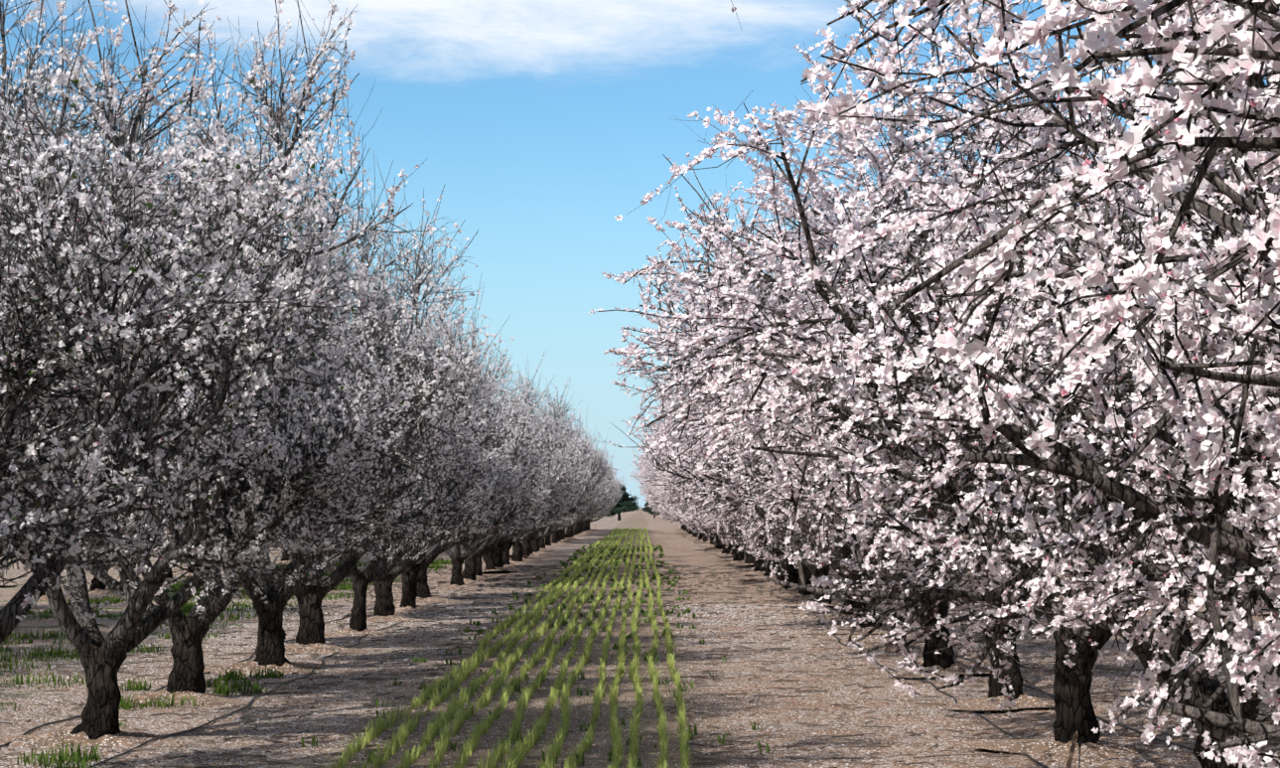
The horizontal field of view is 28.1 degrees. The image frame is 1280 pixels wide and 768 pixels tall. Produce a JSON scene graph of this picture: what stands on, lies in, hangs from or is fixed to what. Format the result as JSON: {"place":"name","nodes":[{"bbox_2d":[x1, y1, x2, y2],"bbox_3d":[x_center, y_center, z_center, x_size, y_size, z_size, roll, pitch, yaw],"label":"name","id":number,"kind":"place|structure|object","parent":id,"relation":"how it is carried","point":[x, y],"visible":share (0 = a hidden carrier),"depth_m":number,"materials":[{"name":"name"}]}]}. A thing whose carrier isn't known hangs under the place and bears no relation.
{"place":"outdoors","nodes":[
{"label":"outdoors","id":0,"kind":"place"},
{"bbox_2d":[0,0,1267,507],"label":"sky","id":1,"kind":"structure","parent":0,"point":[543,123],"materials":[{"name":"blue"}]},
{"bbox_2d":[0,507,1279,767],"bbox_3d":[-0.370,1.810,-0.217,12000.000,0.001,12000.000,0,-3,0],"label":"ground","id":2,"kind":"structure","parent":0,"point":[675,545],"depth_m":25.21,"materials":[{"name":"soil"}]},
{"bbox_2d":[0,449,145,600],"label":"almond tree","id":3,"kind":"object","parent":2,"relation":"on","point":[43,597],"depth_m":49.92,"materials":[{"name":"white plant"}]},
{"bbox_2d":[87,525,162,593],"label":"almond tree","id":4,"kind":"object","parent":2,"relation":"on","point":[97,587],"depth_m":54.20,"materials":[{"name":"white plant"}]},
{"bbox_2d":[141,529,185,580],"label":"almond tree","id":5,"kind":"object","parent":2,"relation":"on","point":[169,577],"depth_m":62.60,"materials":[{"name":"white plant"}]},
{"bbox_2d":[0,0,357,620],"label":"almond tree","id":6,"kind":"object","parent":2,"relation":"on","point":[46,328],"visible":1,"depth_m":12.06,"materials":[{"name":"white plant"}]},
{"bbox_2d":[172,519,193,575],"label":"almond tree","id":7,"kind":"object","parent":2,"relation":"on","point":[190,573],"depth_m":67.17,"materials":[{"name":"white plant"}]},
{"bbox_2d":[0,21,439,746],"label":"almond tree","id":8,"kind":"object","parent":2,"relation":"on","point":[326,445],"visible":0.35,"depth_m":19.39,"materials":[{"name":"white plant"}]},
{"bbox_2d":[0,0,445,643],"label":"almond tree","id":9,"kind":"object","parent":2,"relation":"on","point":[224,375],"visible":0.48,"depth_m":15.32,"materials":[{"name":"white plant"}]},
{"bbox_2d":[0,559,451,767],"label":"weed clumps","id":10,"kind":"object","parent":2,"relation":"on","point":[76,758],"visible":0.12,"depth_m":27.35,"materials":[{"name":"green plant"}]},
{"bbox_2d":[16,90,459,706],"bbox_3d":[-4.316,0.267,24.376,5.139,5.742,5.383,1,-3,-6],"label":"almond tree","id":11,"kind":"object","parent":2,"relation":"on","point":[188,635],"visible":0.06,"depth_m":24.05,"materials":[{"name":"white plant"}]},
{"bbox_2d":[0,557,510,747],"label":"drip line","id":12,"kind":"object","parent":2,"relation":"on","point":[34,728],"visible":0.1,"depth_m":21.94,"materials":[{"name":"black plastic"}]},
{"bbox_2d":[271,549,289,563],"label":"almond tree","id":13,"kind":"object","parent":2,"relation":"on","point":[285,554],"depth_m":83.57,"materials":[{"name":"brown plant"}]},
{"bbox_2d":[129,134,514,673],"bbox_3d":[-3.987,0.381,28.309,5.280,5.804,4.768,2,2,-41],"label":"almond tree","id":14,"kind":"object","parent":2,"relation":"on","point":[270,648],"visible":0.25,"depth_m":28.09,"materials":[{"name":"white plant"}]},
{"bbox_2d":[140,183,509,653],"bbox_3d":[-4.302,0.555,32.664,5.549,5.973,5.594,1,-3,-26],"label":"almond tree","id":15,"kind":"object","parent":2,"relation":"on","point":[310,637],"visible":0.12,"depth_m":32.34,"materials":[{"name":"white plant"}]},
{"bbox_2d":[88,537,573,767],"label":"drip line","id":16,"kind":"object","parent":2,"relation":"on","point":[160,737],"visible":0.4,"depth_m":22.78,"materials":[{"name":"black plastic"}]},
{"bbox_2d":[306,196,503,635],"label":"almond tree","id":17,"kind":"object","parent":2,"relation":"on","point":[370,573],"visible":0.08,"depth_m":36.43,"materials":[{"name":"white plant"}]},
{"bbox_2d":[275,284,541,622],"bbox_3d":[-4.258,1.184,41.134,5.357,5.512,5.153,-4,-4,43],"label":"almond tree","id":18,"kind":"object","parent":2,"relation":"on","point":[384,608],"visible":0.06,"depth_m":40.90,"materials":[{"name":"white plant"}]},
{"bbox_2d":[370,331,553,611],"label":"almond tree","id":19,"kind":"object","parent":2,"relation":"on","point":[409,580],"visible":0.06,"depth_m":44.56,"materials":[{"name":"white plant"}]},
{"bbox_2d":[393,326,553,602],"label":"almond tree","id":20,"kind":"object","parent":2,"relation":"on","point":[423,595],"visible":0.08,"depth_m":49.32,"materials":[{"name":"white plant"}]},
{"bbox_2d":[434,389,558,588],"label":"almond tree","id":21,"kind":"object","parent":2,"relation":"on","point":[457,557],"visible":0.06,"depth_m":57.67,"materials":[{"name":"white plant"}]},
{"bbox_2d":[440,358,580,577],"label":"almond tree","id":22,"kind":"object","parent":2,"relation":"on","point":[561,482],"visible":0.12,"depth_m":65.77,"materials":[{"name":"white plant"}]},
{"bbox_2d":[463,412,561,572],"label":"almond tree","id":23,"kind":"object","parent":2,"relation":"on","point":[489,556],"depth_m":70.28,"materials":[{"name":"white plant"}]},
{"bbox_2d":[430,352,594,582],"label":"almond tree","id":24,"kind":"object","parent":2,"relation":"on","point":[469,574],"visible":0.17,"depth_m":61.88,"materials":[{"name":"white plant"}]},
{"bbox_2d":[530,528,546,556],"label":"almond tree","id":25,"kind":"object","parent":2,"relation":"on","point":[532,554],"depth_m":95.43,"materials":[{"name":"plant"}]},
{"bbox_2d":[300,527,777,767],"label":"sown strip seedlings","id":26,"kind":"object","parent":2,"relation":"on","point":[520,750],"visible":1,"depth_m":25.99,"materials":[{"name":"green plant"}]},
{"bbox_2d":[501,380,582,561],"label":"almond tree","id":27,"kind":"object","parent":2,"relation":"on","point":[523,558],"depth_m":86.94,"materials":[{"name":"white plant"}]},
{"bbox_2d":[481,377,603,569],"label":"almond tree","id":28,"kind":"object","parent":2,"relation":"on","point":[497,547],"visible":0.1,"depth_m":74.12,"materials":[{"name":"white plant"}]},
{"bbox_2d":[496,414,593,567],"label":"almond tree","id":29,"kind":"object","parent":2,"relation":"on","point":[505,552],"visible":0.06,"depth_m":78.28,"materials":[{"name":"white plant"}]},
{"bbox_2d":[490,390,619,558],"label":"almond tree","id":30,"kind":"object","parent":2,"relation":"on","point":[577,509],"visible":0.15,"depth_m":91.31,"materials":[{"name":"white plant"}]},
{"bbox_2d":[509,405,606,563],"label":"almond tree","id":31,"kind":"object","parent":2,"relation":"on","point":[516,553],"visible":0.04,"depth_m":82.74,"materials":[{"name":"white plant"}]},
{"bbox_2d":[530,443,587,554],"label":"almond tree","id":32,"kind":"object","parent":2,"relation":"on","point":[534,545],"depth_m":99.47,"materials":[{"name":"plant"}]},
{"bbox_2d":[538,399,593,550],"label":"almond tree","id":33,"kind":"object","parent":2,"relation":"on","point":[541,543],"depth_m":107.68,"materials":[{"name":"white plant"}]},
{"bbox_2d":[537,454,598,551],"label":"almond tree","id":34,"kind":"object","parent":2,"relation":"on","point":[550,528],"depth_m":103.54,"materials":[{"name":"white plant"}]},
{"bbox_2d":[566,521,570,538],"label":"almond tree","id":35,"kind":"object","parent":2,"relation":"on","point":[567,531],"depth_m":145.66,"materials":[{"name":"plant"}]},
{"bbox_2d":[544,467,603,547],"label":"almond tree","id":36,"kind":"object","parent":2,"relation":"on","point":[547,541],"visible":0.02,"depth_m":116.20,"materials":[{"name":"white plant"}]},
{"bbox_2d":[551,433,598,544],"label":"almond tree","id":37,"kind":"object","parent":2,"relation":"on","point":[554,539],"depth_m":124.66,"materials":[{"name":"white plant"}]},
{"bbox_2d":[544,454,612,542],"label":"almond tree","id":38,"kind":"object","parent":2,"relation":"on","point":[560,538],"depth_m":133.04,"materials":[{"name":"white plant"}]},
{"bbox_2d":[561,496,597,540],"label":"almond tree","id":39,"kind":"object","parent":2,"relation":"on","point":[582,517],"depth_m":136.68,"materials":[{"name":"white plant"}]},
{"bbox_2d":[557,437,606,542],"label":"almond tree","id":40,"kind":"object","parent":2,"relation":"on","point":[598,492],"visible":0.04,"depth_m":129.21,"materials":[{"name":"white plant"}]},
{"bbox_2d":[563,446,613,539],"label":"almond tree","id":41,"kind":"object","parent":2,"relation":"on","point":[564,529],"visible":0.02,"depth_m":141.77,"materials":[{"name":"white plant"}]},
{"bbox_2d":[576,492,609,534],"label":"almond tree","id":42,"kind":"object","parent":2,"relation":"on","point":[578,526],"depth_m":166.99,"materials":[{"name":"white plant"}]},
{"bbox_2d":[568,471,618,538],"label":"almond tree","id":43,"kind":"object","parent":2,"relation":"on","point":[601,503],"visible":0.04,"depth_m":149.59,"materials":[{"name":"white plant"}]},
{"bbox_2d":[572,467,617,536],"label":"almond tree","id":44,"kind":"object","parent":2,"relation":"on","point":[575,528],"visible":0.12,"depth_m":158.14,"materials":[{"name":"white plant"}]},
{"bbox_2d":[582,451,611,532],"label":"almond tree","id":45,"kind":"object","parent":2,"relation":"on","point":[584,526],"depth_m":183.36,"materials":[{"name":"plant"}]},
{"bbox_2d":[580,449,618,533],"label":"almond tree","id":46,"kind":"object","parent":2,"relation":"on","point":[609,482],"visible":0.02,"depth_m":174.79,"materials":[{"name":"white plant"}]},
{"bbox_2d":[580,467,625,533],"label":"almond tree","id":47,"kind":"object","parent":2,"relation":"on","point":[614,495],"visible":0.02,"depth_m":179.12,"materials":[{"name":"white plant"}]},
{"bbox_2d":[587,479,620,530],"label":"almond tree","id":48,"kind":"object","parent":2,"relation":"on","point":[595,519],"depth_m":196.22,"materials":[{"name":"white plant"}]},
{"bbox_2d":[585,477,624,521],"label":"almond tree","id":49,"kind":"object","parent":2,"relation":"on","point":[615,497],"visible":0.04,"depth_m":187.22,"materials":[{"name":"white plant"}]},
{"bbox_2d":[585,475,626,531],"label":"almond tree","id":50,"kind":"object","parent":2,"relation":"on","point":[607,510],"visible":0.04,"depth_m":191.81,"materials":[{"name":"white plant"}]},
{"bbox_2d":[606,483,641,520],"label":"shelter tree","id":51,"kind":"object","parent":2,"relation":"on","point":[626,502],"visible":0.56,"depth_m":338.74,"materials":[{"name":"green plant"}]},
{"bbox_2d":[0,564,1279,767],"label":"fallen petals","id":52,"kind":"object","parent":2,"relation":"on","point":[518,602],"visible":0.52,"depth_m":27.92,"materials":[{"name":"beige plant"}]},
{"bbox_2d":[641,496,655,517],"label":"shelter tree","id":53,"kind":"object","parent":2,"relation":"on","point":[645,508],"visible":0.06,"depth_m":422.12,"materials":[{"name":"green plant"}]},
{"bbox_2d":[647,507,664,519],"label":"shelter tree","id":54,"kind":"object","parent":2,"relation":"on","point":[651,512],"visible":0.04,"depth_m":359.31,"materials":[{"name":"green plant"}]},
{"bbox_2d":[637,477,689,533],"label":"almond tree","id":55,"kind":"object","parent":2,"relation":"on","point":[640,487],"visible":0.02,"depth_m":175.00,"materials":[{"name":"white plant"}]},
{"bbox_2d":[639,479,690,534],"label":"almond tree","id":56,"kind":"object","parent":2,"relation":"on","point":[684,521],"depth_m":170.47,"materials":[{"name":"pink plant"}]},
{"bbox_2d":[647,501,686,531],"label":"almond tree","id":57,"kind":"object","parent":2,"relation":"on","point":[684,528],"depth_m":193.19,"materials":[{"name":"pink plant"}]},
{"bbox_2d":[642,483,692,535],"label":"almond tree","id":58,"kind":"object","parent":2,"relation":"on","point":[650,504],"depth_m":165.26,"materials":[{"name":"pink plant"}]},
{"bbox_2d":[642,486,696,537],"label":"almond tree","id":59,"kind":"object","parent":2,"relation":"on","point":[693,534],"visible":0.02,"depth_m":151.81,"materials":[{"name":"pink plant"}]},
{"bbox_2d":[628,436,723,551],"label":"almond tree","id":60,"kind":"object","parent":2,"relation":"on","point":[718,547],"visible":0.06,"depth_m":105.94,"materials":[{"name":"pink plant"}]},
{"bbox_2d":[660,507,710,540],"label":"almond tree","id":61,"kind":"object","parent":2,"relation":"on","point":[701,536],"depth_m":138.03,"materials":[{"name":"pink plant"}]},
{"bbox_2d":[638,423,731,553],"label":"almond tree","id":62,"kind":"object","parent":2,"relation":"on","point":[723,538],"depth_m":101.47,"materials":[{"name":"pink plant"}]},
{"bbox_2d":[642,460,730,555],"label":"almond tree","id":63,"kind":"object","parent":2,"relation":"on","point":[725,550],"visible":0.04,"depth_m":96.69,"materials":[{"name":"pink plant"}]},
{"bbox_2d":[661,508,713,546],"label":"almond tree","id":64,"kind":"object","parent":2,"relation":"on","point":[711,540],"depth_m":119.73,"materials":[{"name":"brown plant"}]},
{"bbox_2d":[632,421,745,563],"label":"almond tree","id":65,"kind":"object","parent":2,"relation":"on","point":[738,557],"depth_m":82.89,"materials":[{"name":"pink plant"}]},
{"bbox_2d":[637,434,745,560],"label":"almond tree","id":66,"kind":"object","parent":2,"relation":"on","point":[742,552],"visible":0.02,"depth_m":87.78,"materials":[{"name":"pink plant"}]},
{"bbox_2d":[673,514,715,547],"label":"almond tree","id":67,"kind":"object","parent":2,"relation":"on","point":[705,545],"depth_m":115.23,"materials":[{"name":"brown plant"}]},
{"bbox_2d":[642,425,753,566],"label":"almond tree","id":68,"kind":"object","parent":2,"relation":"on","point":[749,559],"visible":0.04,"depth_m":78.39,"materials":[{"name":"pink plant"}]},
{"bbox_2d":[650,432,745,558],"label":"almond tree","id":69,"kind":"object","parent":2,"relation":"on","point":[730,555],"depth_m":92.21,"materials":[{"name":"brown plant"}]},
{"bbox_2d":[694,528,710,543],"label":"almond tree","id":70,"kind":"object","parent":2,"relation":"on","point":[705,539],"depth_m":129.09,"materials":[{"name":"brown plant"}]},
{"bbox_2d":[640,426,778,573],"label":"almond tree","id":71,"kind":"object","parent":2,"relation":"on","point":[759,568],"depth_m":69.30,"materials":[{"name":"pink plant"}]},
{"bbox_2d":[704,520,717,549],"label":"almond tree","id":72,"kind":"object","parent":2,"relation":"on","point":[713,547],"depth_m":110.55,"materials":[{"name":"brown plant"}]},
{"bbox_2d":[659,463,778,569],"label":"almond tree","id":73,"kind":"object","parent":2,"relation":"on","point":[734,531],"depth_m":74.01,"materials":[{"name":"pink plant"}]},
{"bbox_2d":[636,434,804,585],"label":"almond tree","id":74,"kind":"object","parent":2,"relation":"on","point":[782,576],"visible":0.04,"depth_m":59.81,"materials":[{"name":"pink plant"}]},
{"bbox_2d":[643,378,836,578],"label":"almond tree","id":75,"kind":"object","parent":2,"relation":"on","point":[767,574],"visible":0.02,"depth_m":64.69,"materials":[{"name":"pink plant"}]},
{"bbox_2d":[636,362,883,606],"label":"almond tree","id":76,"kind":"object","parent":2,"relation":"on","point":[815,571],"visible":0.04,"depth_m":46.71,"materials":[{"name":"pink plant"}]},
{"bbox_2d":[668,380,854,599],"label":"almond tree","id":77,"kind":"object","parent":2,"relation":"on","point":[802,594],"depth_m":50.87,"materials":[{"name":"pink plant"}]},
{"bbox_2d":[645,423,885,590],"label":"almond tree","id":78,"kind":"object","parent":2,"relation":"on","point":[793,574],"visible":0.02,"depth_m":55.23,"materials":[{"name":"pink plant"}]},
{"bbox_2d":[675,363,910,619],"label":"almond tree","id":79,"kind":"object","parent":2,"relation":"on","point":[847,615],"visible":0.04,"depth_m":41.63,"materials":[{"name":"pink plant"}]},
{"bbox_2d":[594,346,1047,633],"bbox_3d":[3.394,1.248,37.432,7.280,4.896,6.806,2,-4,-26],"label":"almond tree","id":80,"kind":"object","parent":2,"relation":"on","point":[711,493],"visible":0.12,"depth_m":37.19,"materials":[{"name":"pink plant"}]},
{"bbox_2d":[588,138,1091,677],"bbox_3d":[3.286,0.367,27.952,6.882,5.752,6.938,0,-6,-21],"label":"almond tree","id":81,"kind":"object","parent":2,"relation":"on","point":[942,660],"visible":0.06,"depth_m":28.75,"materials":[{"name":"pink plant"}]},
{"bbox_2d":[738,209,969,651],"bbox_3d":[3.287,0.554,32.368,4.630,5.844,4.471,4,3,29],"label":"almond tree","id":82,"kind":"object","parent":2,"relation":"on","point":[892,646],"visible":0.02,"depth_m":32.42,"materials":[{"name":"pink plant"}]},
{"bbox_2d":[681,532,1048,767],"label":"drip line","id":83,"kind":"object","parent":2,"relation":"on","point":[1010,734],"visible":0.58,"depth_m":25.09,"materials":[{"name":"black plastic"}]},
{"bbox_2d":[630,77,1235,710],"bbox_3d":[3.421,0.184,23.492,6.354,5.692,6.643,1,-5,-17],"label":"almond tree","id":84,"kind":"object","parent":2,"relation":"on","point":[1020,699],"visible":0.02,"depth_m":24.29,"materials":[{"name":"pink plant"}]},
{"bbox_2d":[601,0,1279,763],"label":"almond tree","id":85,"kind":"object","parent":2,"relation":"on","point":[1072,701],"visible":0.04,"depth_m":18.61,"materials":[{"name":"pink plant"}]},
{"bbox_2d":[603,0,1279,767],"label":"almond tree","id":86,"kind":"object","parent":2,"relation":"on","point":[1204,682],"visible":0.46,"depth_m":13.80,"materials":[{"name":"white plant"}]},
{"bbox_2d":[743,551,1194,749],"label":"drip line","id":87,"kind":"object","parent":2,"relation":"on","point":[1141,732],"visible":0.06,"depth_m":21.29,"materials":[{"name":"black plastic"}]},
{"bbox_2d":[730,0,1279,761],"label":"almond tree","id":88,"kind":"object","parent":2,"relation":"on","point":[1128,568],"visible":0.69,"depth_m":8.76,"materials":[{"name":"white plant"}]},
{"bbox_2d":[775,0,1279,767],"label":"almond tree","id":89,"kind":"object","parent":2,"relation":"on","point":[1254,48],"visible":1,"depth_m":5.12,"materials":[{"name":"white plant"}]},
{"bbox_2d":[1065,729,1081,767],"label":"marker stake","id":90,"kind":"object","parent":2,"relation":"on","point":[1071,750],"visible":1,"depth_m":17.36,"materials":[{"name":"brown wood"}]},
{"bbox_2d":[1246,503,1279,614],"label":"almond tree","id":91,"kind":"object","parent":2,"relation":"on","point":[1266,613],"depth_m":42.82,"materials":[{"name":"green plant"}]}
]}

